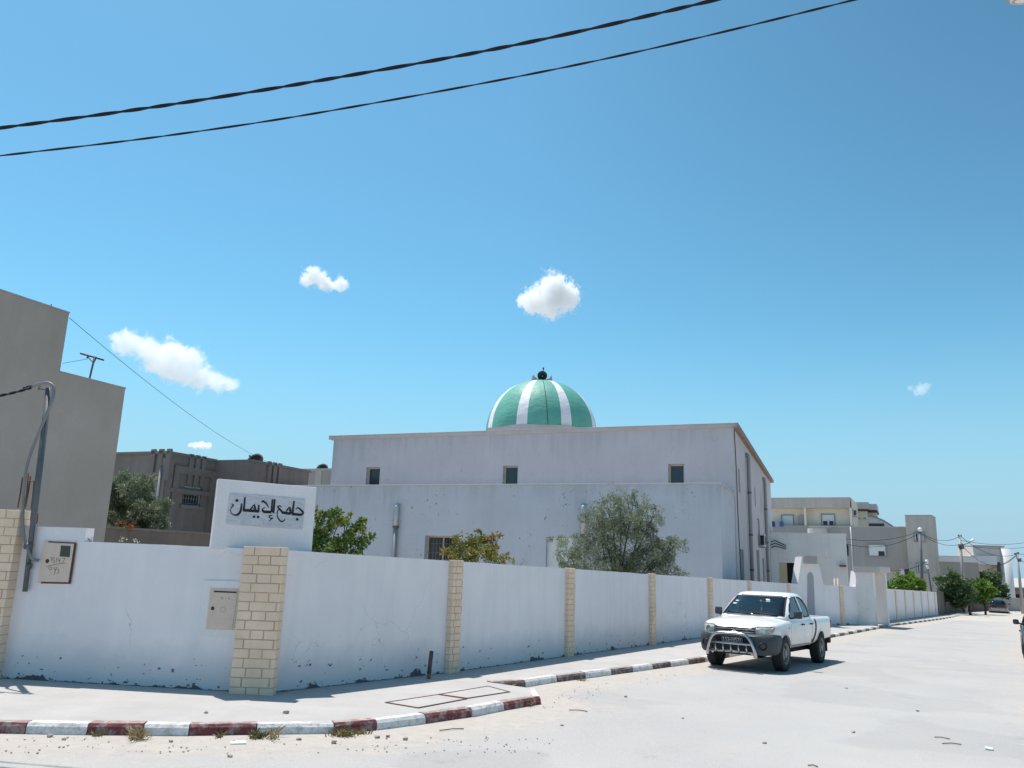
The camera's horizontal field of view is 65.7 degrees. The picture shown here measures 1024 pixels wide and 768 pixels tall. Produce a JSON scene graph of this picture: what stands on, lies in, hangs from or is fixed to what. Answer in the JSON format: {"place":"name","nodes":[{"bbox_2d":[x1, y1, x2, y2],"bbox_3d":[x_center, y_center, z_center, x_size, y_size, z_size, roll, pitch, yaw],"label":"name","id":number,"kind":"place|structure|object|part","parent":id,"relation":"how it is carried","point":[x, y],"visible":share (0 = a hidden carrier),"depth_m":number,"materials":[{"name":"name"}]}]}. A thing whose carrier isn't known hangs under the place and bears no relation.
{"place":"outdoors","nodes":[
{"label":"outdoors","id":0,"kind":"place"},
{"bbox_2d":[0,614,955,732],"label":"pavement","id":1,"kind":"structure","parent":0,"point":[21,699],"depth_m":10.17,"materials":[{"name":"concrete"}]},
{"bbox_2d":[0,510,30,677],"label":"gate pillar","id":2,"kind":"structure","parent":1,"relation":"on","point":[11,540],"depth_m":11.10,"materials":[{"name":"beige stone"}]},
{"bbox_2d":[17,477,22,507],"bbox_3d":[-7.173,1.581,11.565,0.030,0.444,0.021,2,-12,0],"label":"reinforcing rod","id":3,"kind":"object","parent":2,"relation":"on","point":[20,492],"visible":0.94,"depth_m":11.55,"materials":[{"name":"metal"}]},
{"bbox_2d":[25,473,28,507],"bbox_3d":[-7.083,1.555,11.571,0.053,0.517,0.021,2,-12,0],"label":"reinforcing rod","id":4,"kind":"object","parent":2,"relation":"on","point":[26,489],"visible":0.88,"depth_m":11.57,"materials":[{"name":"metal"}]},
{"bbox_2d":[1,526,288,695],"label":"boundary wall","id":5,"kind":"structure","parent":1,"relation":"on","point":[128,614],"depth_m":10.90,"materials":[{"name":"paint"}]},
{"bbox_2d":[21,381,55,591],"bbox_3d":[-6.877,1.428,11.363,0.503,2.995,0.136,2,-12,0],"label":"service pole","id":6,"kind":"object","parent":5,"relation":"attached to","point":[49,397],"visible":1,"depth_m":11.36,"materials":[{"name":"metal"}]},
{"bbox_2d":[0,385,31,396],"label":"service cable","id":7,"kind":"object","parent":6,"relation":"attached to","point":[28,387],"visible":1,"depth_m":11.32,"materials":[{"name":"black rubber"}]},
{"bbox_2d":[37,541,75,583],"bbox_3d":[-6.399,2.519,11.182,0.492,0.582,0.090,1,-13,5],"label":"meter cabinet","id":8,"kind":"object","parent":5,"relation":"attached to","point":[57,563],"visible":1,"depth_m":11.15,"materials":[{"name":"grey metal"}]},
{"bbox_3d":[-6.386,2.512,11.147,0.394,0.533,0.021,1,-13,5],"label":"door","id":9,"kind":"part","parent":8,"relation":"part of","materials":[{"name":"beige paint"}]},
{"bbox_2d":[198,580,240,637],"bbox_3d":[-3.993,3.070,10.835,0.550,0.742,0.050,1,-13,5],"label":"meter cabinet","id":10,"kind":"object","parent":5,"relation":"attached to","point":[219,608],"visible":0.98,"depth_m":10.83,"materials":[{"name":"beige paint"}]},
{"bbox_3d":[-3.942,3.076,10.817,0.353,0.492,0.025,1,-13,5],"label":"door","id":11,"kind":"part","parent":10,"relation":"part of","materials":[{"name":"beige paint"}]},
{"bbox_2d":[209,479,316,551],"bbox_3d":[-3.567,1.922,11.439,1.398,0.994,0.185,8,-14,-27],"label":"mosque sign","id":12,"kind":"object","parent":5,"relation":"on","point":[253,514],"visible":1,"depth_m":11.35,"materials":[{"name":"white paint"}]},
{"bbox_2d":[385,694,466,707],"bbox_3d":[-1.108,4.212,10.499,0.572,0.065,1.085,-7,-15,33],"label":"manhole cover","id":13,"kind":"object","parent":1,"relation":"on","point":[425,701],"visible":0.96,"depth_m":10.47,"materials":[{"name":"concrete"}]},
{"bbox_2d":[427,651,433,678],"bbox_3d":[-1.322,4.551,12.776,0.095,0.479,0.066,2,-12,0],"label":"iron post","id":14,"kind":"object","parent":1,"relation":"on","point":[430,661],"visible":0.83,"depth_m":12.76,"materials":[{"name":"grey metal"}]},
{"bbox_2d":[440,686,509,698],"bbox_3d":[-0.459,4.479,11.482,0.580,0.069,1.279,-6,-15,31],"label":"manhole cover","id":15,"kind":"object","parent":1,"relation":"on","point":[478,692],"visible":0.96,"depth_m":11.42,"materials":[{"name":"concrete"}]},
{"bbox_2d":[786,556,858,624],"bbox_3d":[15.585,10.179,38.763,7.683,3.362,1.036,12,-16,-40],"label":"gate portal","id":16,"kind":"object","parent":1,"relation":"on","point":[837,605],"visible":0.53,"depth_m":38.51,"materials":[{"name":"paint"}]},
{"bbox_2d":[853,566,889,626],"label":"gate porch","id":17,"kind":"object","parent":1,"relation":"on","point":[872,599],"visible":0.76,"depth_m":40.78,"materials":[{"name":"white paint"}]},
{"bbox_2d":[918,527,923,578],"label":"street lamp","id":18,"kind":"object","parent":1,"relation":"on","point":[921,557],"visible":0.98,"depth_m":70.56,"materials":[{"name":"metal"}]},
{"bbox_2d":[849,532,916,540],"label":"overhead wire","id":19,"kind":"object","parent":18,"relation":"attached to","point":[877,540],"visible":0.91,"depth_m":69.72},
{"bbox_2d":[925,560,932,591],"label":"leaning post","id":20,"kind":"object","parent":1,"relation":"on","point":[927,563],"visible":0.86,"depth_m":69.23,"materials":[{"name":"metal"}]},
{"bbox_2d":[0,619,1023,767],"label":"road","id":21,"kind":"structure","parent":0,"point":[959,681],"depth_m":10.18,"materials":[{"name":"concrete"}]},
{"bbox_2d":[89,729,106,736],"bbox_3d":[-4.202,3.562,8.096,0.200,0.076,0.184,13,-16,-40],"label":"weed tuft","id":22,"kind":"object","parent":21,"relation":"on","point":[101,733],"visible":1,"depth_m":8.06,"materials":[{"name":"plant"}]},
{"bbox_2d":[125,724,152,741],"bbox_3d":[-3.771,3.515,8.011,0.342,0.164,0.428,10,-15,-34],"label":"weed tuft","id":23,"kind":"object","parent":21,"relation":"on","point":[141,734],"visible":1,"depth_m":7.98,"materials":[{"name":"beige plant"}]},
{"bbox_2d":[213,731,227,738],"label":"weed tuft","id":24,"kind":"object","parent":21,"relation":"on","point":[219,734],"visible":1,"depth_m":8.27,"materials":[{"name":"green plant"}]},
{"bbox_2d":[230,740,245,744],"bbox_3d":[-2.765,3.621,8.010,0.150,0.017,0.090,6,-13,-17],"label":"scrap of paper","id":25,"kind":"object","parent":21,"relation":"on","point":[237,742],"visible":1,"depth_m":7.99,"materials":[{"name":"white paper"}]},
{"bbox_2d":[246,727,271,739],"bbox_3d":[-2.637,3.672,8.349,0.324,0.115,0.289,7,-14,-23],"label":"weed tuft","id":26,"kind":"object","parent":21,"relation":"on","point":[257,734],"visible":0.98,"depth_m":8.29,"materials":[{"name":"green plant"}]},
{"bbox_2d":[264,725,287,739],"bbox_3d":[-2.464,3.650,8.336,0.322,0.164,0.354,8,-14,-27],"label":"weed tuft","id":27,"kind":"object","parent":21,"relation":"on","point":[273,735],"visible":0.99,"depth_m":8.34,"materials":[{"name":"beige plant"}]},
{"bbox_2d":[324,725,363,737],"bbox_3d":[-1.829,3.765,8.611,0.444,0.126,0.404,-8,-16,38],"label":"weed tuft","id":28,"kind":"object","parent":21,"relation":"on","point":[344,733],"visible":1,"depth_m":8.57,"materials":[{"name":"green plant"}]},
{"bbox_2d":[351,727,373,734],"bbox_3d":[-1.684,3.829,8.752,0.312,0.081,0.269,8,-14,-25],"label":"weed tuft","id":29,"kind":"object","parent":21,"relation":"on","point":[364,731],"visible":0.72,"depth_m":8.74,"materials":[{"name":"plant"}]},
{"bbox_2d":[1,672,918,756],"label":"pebbles","id":30,"kind":"object","parent":21,"relation":"on","point":[300,738],"visible":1,"depth_m":8.20,"materials":[{"name":"grey stone"}]},
{"bbox_2d":[0,615,959,735],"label":"kerb","id":31,"kind":"structure","parent":21,"relation":"on","point":[65,727],"depth_m":8.80,"materials":[{"name":"red paint"}]},
{"bbox_2d":[701,591,830,671],"bbox_3d":[6.226,5.857,19.080,2.017,1.663,5.378,-7,-17,34],"label":"pickup truck","id":32,"kind":"object","parent":21,"relation":"on","point":[778,627],"visible":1,"depth_m":17.86,"materials":[{"name":"white paint"}]},
{"bbox_3d":[5.327,5.322,19.187,0.169,0.445,0.981,-6,-15,32],"label":"side window","id":33,"kind":"part","parent":32,"relation":"part of","materials":[{"name":"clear glass"}]},
{"bbox_3d":[5.805,5.502,19.888,0.162,0.444,0.610,-7,-17,34],"label":"side window","id":34,"kind":"part","parent":32,"relation":"part of","materials":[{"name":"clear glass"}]},
{"bbox_3d":[6.671,5.520,19.867,1.081,0.315,0.283,-7,-17,34],"label":"rear window","id":35,"kind":"part","parent":32,"relation":"part of","materials":[{"name":"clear glass"}]},
{"bbox_2d":[932,567,979,614],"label":"street tree","id":36,"kind":"object","parent":21,"relation":"on","point":[958,593],"visible":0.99,"depth_m":72.59,"materials":[{"name":"green plant"}]},
{"bbox_2d":[969,577,1000,614],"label":"street tree","id":37,"kind":"object","parent":21,"relation":"on","point":[987,590],"visible":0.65,"depth_m":75.83,"materials":[{"name":"green plant"}]},
{"bbox_2d":[988,599,1009,613],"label":"car","id":38,"kind":"object","parent":21,"relation":"on","point":[1001,606],"visible":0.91,"depth_m":83.73,"materials":[{"name":"silver metal"}]},
{"bbox_2d":[1005,0,1023,4],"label":"street lamp","id":39,"kind":"object","parent":21,"relation":"on","point":[1015,2],"visible":1,"depth_m":7.16,"materials":[{"name":"grey paint"}]},
{"bbox_2d":[1013,616,1023,657],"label":"car","id":40,"kind":"object","parent":21,"relation":"on","point":[1021,630],"visible":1,"depth_m":24.09,"materials":[{"name":"white paint"}]},
{"bbox_2d":[0,0,1023,577],"label":"sky","id":41,"kind":"structure","parent":0,"point":[804,232],"materials":[{"name":"blue"}]},
{"bbox_2d":[947,578,1023,622],"bbox_3d":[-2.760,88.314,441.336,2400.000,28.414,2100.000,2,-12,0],"label":"ground","id":42,"kind":"structure","parent":0,"point":[994,616],"depth_m":71.51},
{"bbox_2d":[0,289,125,541],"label":"concrete house","id":43,"kind":"structure","parent":42,"relation":"on","point":[85,415],"depth_m":18.48,"materials":[{"name":"concrete"}]},
{"bbox_2d":[80,353,103,378],"bbox_3d":[-10.722,-0.380,20.156,0.632,0.842,0.046,2,-12,0],"label":"tv antenna","id":44,"kind":"object","parent":43,"relation":"on","point":[93,361],"visible":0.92,"depth_m":20.20,"materials":[{"name":"metal"}]},
{"bbox_2d":[70,318,266,461],"bbox_3d":[-12.544,2.291,35.385,0.013,0.594,33.942,3,-13,-6],"label":"roof wire","id":45,"kind":"object","parent":43,"relation":"attached to","point":[151,385],"visible":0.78,"depth_m":24.39,"materials":[{"name":"black metal"}]},
{"bbox_2d":[0,0,720,129],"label":"overhead cable","id":46,"kind":"object","parent":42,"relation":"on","point":[526,42],"visible":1,"depth_m":9.58,"materials":[{"name":"black rubber"}]},
{"bbox_2d":[0,0,856,155],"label":"overhead cable","id":47,"kind":"object","parent":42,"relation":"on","point":[486,82],"visible":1,"depth_m":9.52,"materials":[{"name":"black rubber"}]},
{"bbox_2d":[887,589,937,620],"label":"boundary wall","id":48,"kind":"structure","parent":42,"relation":"on","point":[906,604],"depth_m":54.45,"materials":[{"name":"paint"}]},
{"bbox_2d":[905,515,940,591],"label":"stair tower","id":49,"kind":"structure","parent":42,"relation":"on","point":[926,524],"depth_m":78.36,"materials":[{"name":"grey paint"}]},
{"bbox_2d":[913,532,918,541],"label":"window","id":50,"kind":"structure","parent":49,"relation":"in","point":[916,538],"depth_m":78.59,"materials":[{"name":"grey glass"}]},
{"bbox_2d":[915,563,919,572],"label":"window","id":51,"kind":"structure","parent":49,"relation":"in","point":[917,564],"depth_m":78.00,"materials":[{"name":"grey glass"}]},
{"bbox_2d":[921,532,925,541],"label":"window","id":52,"kind":"structure","parent":49,"relation":"in","point":[923,538],"depth_m":78.26,"materials":[{"name":"grey glass"}]},
{"bbox_2d":[923,563,926,572],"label":"window","id":53,"kind":"structure","parent":49,"relation":"in","point":[924,565],"depth_m":77.65,"materials":[{"name":"grey glass"}]},
{"bbox_2d":[934,591,948,614],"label":"street wall","id":54,"kind":"structure","parent":42,"relation":"on","point":[942,604],"depth_m":69.73,"materials":[{"name":"grey concrete"}]},
{"bbox_2d":[939,556,981,585],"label":"house","id":55,"kind":"structure","parent":42,"relation":"on","point":[971,567],"depth_m":94.49,"materials":[{"name":"grey paint"}]},
{"bbox_2d":[958,535,974,612],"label":"utility pole","id":56,"kind":"object","parent":42,"relation":"on","point":[961,546],"visible":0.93,"depth_m":80.22,"materials":[{"name":"grey paint"}]},
{"bbox_2d":[968,546,1023,548],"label":"overhead wire","id":57,"kind":"object","parent":56,"relation":"attached to","point":[994,548],"visible":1,"depth_m":82.74,"materials":[{"name":"black metal"}]},
{"bbox_2d":[948,600,988,612],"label":"street wall","id":58,"kind":"structure","parent":42,"relation":"on","point":[977,607],"depth_m":85.48,"materials":[{"name":"grey concrete"}]},
{"bbox_2d":[957,545,1015,597],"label":"pale house","id":59,"kind":"structure","parent":42,"relation":"on","point":[1003,556],"depth_m":102.41,"materials":[{"name":"white paint"}]},
{"bbox_2d":[996,562,1001,573],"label":"window","id":60,"kind":"structure","parent":59,"relation":"in","point":[998,563],"depth_m":102.20,"materials":[{"name":"black glass"}]},
{"bbox_2d":[979,569,1010,599],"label":"street tree","id":61,"kind":"object","parent":42,"relation":"on","point":[995,579],"visible":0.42,"depth_m":95.43,"materials":[{"name":"green plant"}]},
{"bbox_2d":[989,597,1023,610],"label":"street wall","id":62,"kind":"structure","parent":42,"relation":"on","point":[1014,605],"depth_m":94.49,"materials":[{"name":"grey paint"}]},
{"bbox_2d":[1014,552,1023,613],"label":"utility pole","id":63,"kind":"object","parent":42,"relation":"on","point":[1018,559],"visible":0.9,"depth_m":85.58,"materials":[{"name":"grey paint"}]},
{"bbox_2d":[1015,587,1023,597],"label":"brick house","id":64,"kind":"structure","parent":42,"relation":"on","point":[1017,592],"depth_m":108.45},
{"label":"yard","id":65,"kind":"structure","parent":0,"visible":0},
{"bbox_2d":[115,520,135,540],"bbox_3d":[-10.593,4.923,21.443,0.512,2.503,1.222,12,-16,-38],"label":"flowering plant","id":66,"kind":"object","parent":65,"relation":"on","point":[120,523],"visible":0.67,"depth_m":21.85,"materials":[{"name":"orange plant"}]},
{"bbox_2d":[106,468,174,529],"bbox_3d":[-11.565,4.683,23.532,3.227,4.424,1.815,-2,-13,18],"label":"olive tree","id":67,"kind":"object","parent":65,"relation":"on","point":[153,513],"visible":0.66,"depth_m":23.50,"materials":[{"name":"green plant"}]},
{"bbox_2d":[104,526,210,546],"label":"garden wall","id":68,"kind":"structure","parent":65,"relation":"on","point":[113,534],"depth_m":22.53,"materials":[{"name":"concrete"}]},
{"bbox_2d":[109,449,311,532],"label":"brown house","id":69,"kind":"structure","parent":65,"relation":"on","point":[186,483],"depth_m":38.32,"materials":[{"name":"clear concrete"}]},
{"bbox_2d":[182,486,200,506],"bbox_3d":[-15.526,5.431,38.288,0.142,0.922,1.208,-3,-13,21],"label":"window","id":70,"kind":"structure","parent":69,"relation":"in","point":[187,499],"depth_m":38.32,"materials":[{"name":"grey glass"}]},
{"bbox_2d":[248,454,262,460],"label":"satellite dish","id":71,"kind":"object","parent":69,"relation":"on","point":[259,457],"visible":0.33,"depth_m":40.67,"materials":[{"name":"black metal"}]},
{"bbox_2d":[306,468,331,484],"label":"grey house","id":72,"kind":"structure","parent":65,"relation":"on","point":[319,476],"depth_m":58.57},
{"bbox_2d":[317,464,327,467],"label":"satellite dish","id":73,"kind":"object","parent":72,"relation":"on","point":[322,466],"visible":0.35,"depth_m":61.65,"materials":[{"name":"black metal"}]},
{"bbox_2d":[312,505,375,554],"bbox_3d":[-3.882,4.032,16.682,1.974,2.998,1.404,2,-12,0],"label":"citrus tree","id":74,"kind":"object","parent":65,"relation":"on","point":[339,544],"visible":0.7,"depth_m":16.60,"materials":[{"name":"green plant"}]},
{"bbox_2d":[439,529,514,563],"bbox_3d":[-0.810,4.584,17.924,1.730,2.643,1.416,2,-12,0],"label":"pomegranate bush","id":75,"kind":"object","parent":65,"relation":"on","point":[469,551],"visible":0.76,"depth_m":17.97,"materials":[{"name":"green plant"}]},
{"bbox_2d":[276,550,786,691],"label":"boundary wall","id":76,"kind":"structure","parent":65,"relation":"on","point":[349,618],"depth_m":13.96,"materials":[{"name":"paint"}]},
{"bbox_2d":[294,380,773,581],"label":"mosque","id":77,"kind":"structure","parent":65,"relation":"on","point":[525,475],"depth_m":38.27,"materials":[{"name":"paint"}]},
{"bbox_2d":[368,468,379,484],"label":"window","id":78,"kind":"structure","parent":77,"relation":"in","point":[374,473],"depth_m":44.36,"materials":[{"name":"teal glass"}]},
{"bbox_2d":[427,536,455,560],"bbox_3d":[-3.155,7.690,36.134,1.619,1.500,0.177,-3,-13,21],"label":"window","id":79,"kind":"structure","parent":77,"relation":"in","point":[434,543],"depth_m":36.30,"materials":[{"name":"black glass"}]},
{"bbox_2d":[504,466,517,483],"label":"window","id":80,"kind":"structure","parent":77,"relation":"in","point":[511,472],"depth_m":41.39,"materials":[{"name":"teal glass"}]},
{"bbox_2d":[537,371,546,379],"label":"horn loudspeaker","id":81,"kind":"object","parent":77,"relation":"on","point":[541,375],"visible":0.96,"depth_m":50.11,"materials":[{"name":"metal"}]},
{"bbox_2d":[547,537,574,567],"bbox_3d":[2.117,7.742,33.956,1.280,2.290,0.122,-3,-13,21],"label":"door","id":82,"kind":"structure","parent":77,"relation":"in","point":[551,562],"depth_m":34.09,"materials":[{"name":"white paint"}]},
{"bbox_2d":[669,464,683,482],"bbox_3d":[7.970,4.595,38.228,0.764,1.422,0.080,-3,-13,21],"label":"window","id":83,"kind":"structure","parent":77,"relation":"in","point":[676,472],"depth_m":38.29,"materials":[{"name":"teal glass"}]},
{"bbox_2d":[734,430,741,579],"bbox_3d":[10.628,6.076,37.226,0.054,7.781,1.137,-3,-14,22],"label":"drainpipe","id":84,"kind":"object","parent":77,"relation":"attached to","point":[737,504],"depth_m":37.15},
{"bbox_2d":[757,518,766,547],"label":"air conditioner","id":85,"kind":"object","parent":77,"relation":"attached to","point":[762,540],"visible":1,"depth_m":47.77,"materials":[{"name":"white plastic"}]},
{"bbox_2d":[547,482,690,576],"bbox_3d":[3.530,5.628,25.822,4.810,4.895,2.520,2,-12,0],"label":"olive tree","id":86,"kind":"object","parent":65,"relation":"on","point":[634,563],"visible":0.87,"depth_m":25.89,"materials":[{"name":"green plant"}]},
{"bbox_2d":[770,532,848,585],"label":"white lodge","id":87,"kind":"structure","parent":65,"relation":"on","point":[832,547],"depth_m":56.84,"materials":[{"name":"beige paint"}]},
{"bbox_2d":[771,540,785,548],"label":"loose cables","id":88,"kind":"object","parent":87,"relation":"attached to","point":[778,544],"visible":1,"depth_m":57.35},
{"bbox_2d":[779,563,787,582],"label":"door","id":89,"kind":"structure","parent":87,"relation":"in","point":[782,566],"depth_m":57.22,"materials":[{"name":"beige paint"}]},
{"bbox_2d":[787,563,793,582],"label":"dark doorway","id":90,"kind":"structure","parent":87,"relation":"in","point":[790,566],"depth_m":57.23,"materials":[{"name":"black"}]},
{"bbox_2d":[771,497,858,532],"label":"apartment house","id":91,"kind":"structure","parent":65,"relation":"on","point":[798,514],"depth_m":91.58,"materials":[{"name":"beige paint"}]},
{"bbox_2d":[781,514,793,524],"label":"window","id":92,"kind":"structure","parent":91,"relation":"in","point":[788,519],"depth_m":92.96,"materials":[{"name":"white glass"}]},
{"bbox_2d":[821,514,835,525],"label":"window","id":93,"kind":"structure","parent":91,"relation":"in","point":[826,519],"depth_m":91.01,"materials":[{"name":"grey plastic"}]},
{"bbox_2d":[853,509,856,516],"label":"air conditioner","id":94,"kind":"object","parent":91,"relation":"attached to","point":[854,512],"visible":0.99,"depth_m":90.43,"materials":[{"name":"white plastic"}]},
{"bbox_2d":[807,526,908,582],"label":"grey house","id":95,"kind":"structure","parent":65,"relation":"on","point":[894,556],"depth_m":81.06,"materials":[{"name":"paint"}]},
{"bbox_2d":[867,544,886,556],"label":"window","id":96,"kind":"structure","parent":95,"relation":"in","point":[882,551],"depth_m":80.75,"materials":[{"name":"grey plastic"}]},
{"bbox_2d":[856,502,893,526],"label":"cream house","id":97,"kind":"structure","parent":65,"relation":"on","point":[868,513],"depth_m":98.52,"materials":[{"name":"paint"}]},
{"bbox_2d":[869,523,883,525],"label":"window","id":98,"kind":"structure","parent":97,"relation":"in","point":[870,524],"depth_m":98.02,"materials":[{"name":"black glass"}]},
{"bbox_2d":[887,570,927,590],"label":"bush","id":99,"kind":"object","parent":65,"relation":"on","point":[910,580],"visible":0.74,"depth_m":66.77,"materials":[{"name":"green plant"}]},
{"bbox_3d":[-7.071,1.636,11.698,0.046,0.418,0.021,2,-12,0],"label":"reinforcing rod","id":100,"kind":"object","parent":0,"visible":0},
{"bbox_2d":[26,476,30,505],"bbox_3d":[-7.144,1.580,11.710,0.028,0.450,0.021,2,-12,0],"label":"reinforcing rod","id":101,"kind":"object","parent":100,"relation":"attached to","point":[28,489],"visible":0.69,"depth_m":11.71,"materials":[{"name":"metal"}]}
]}

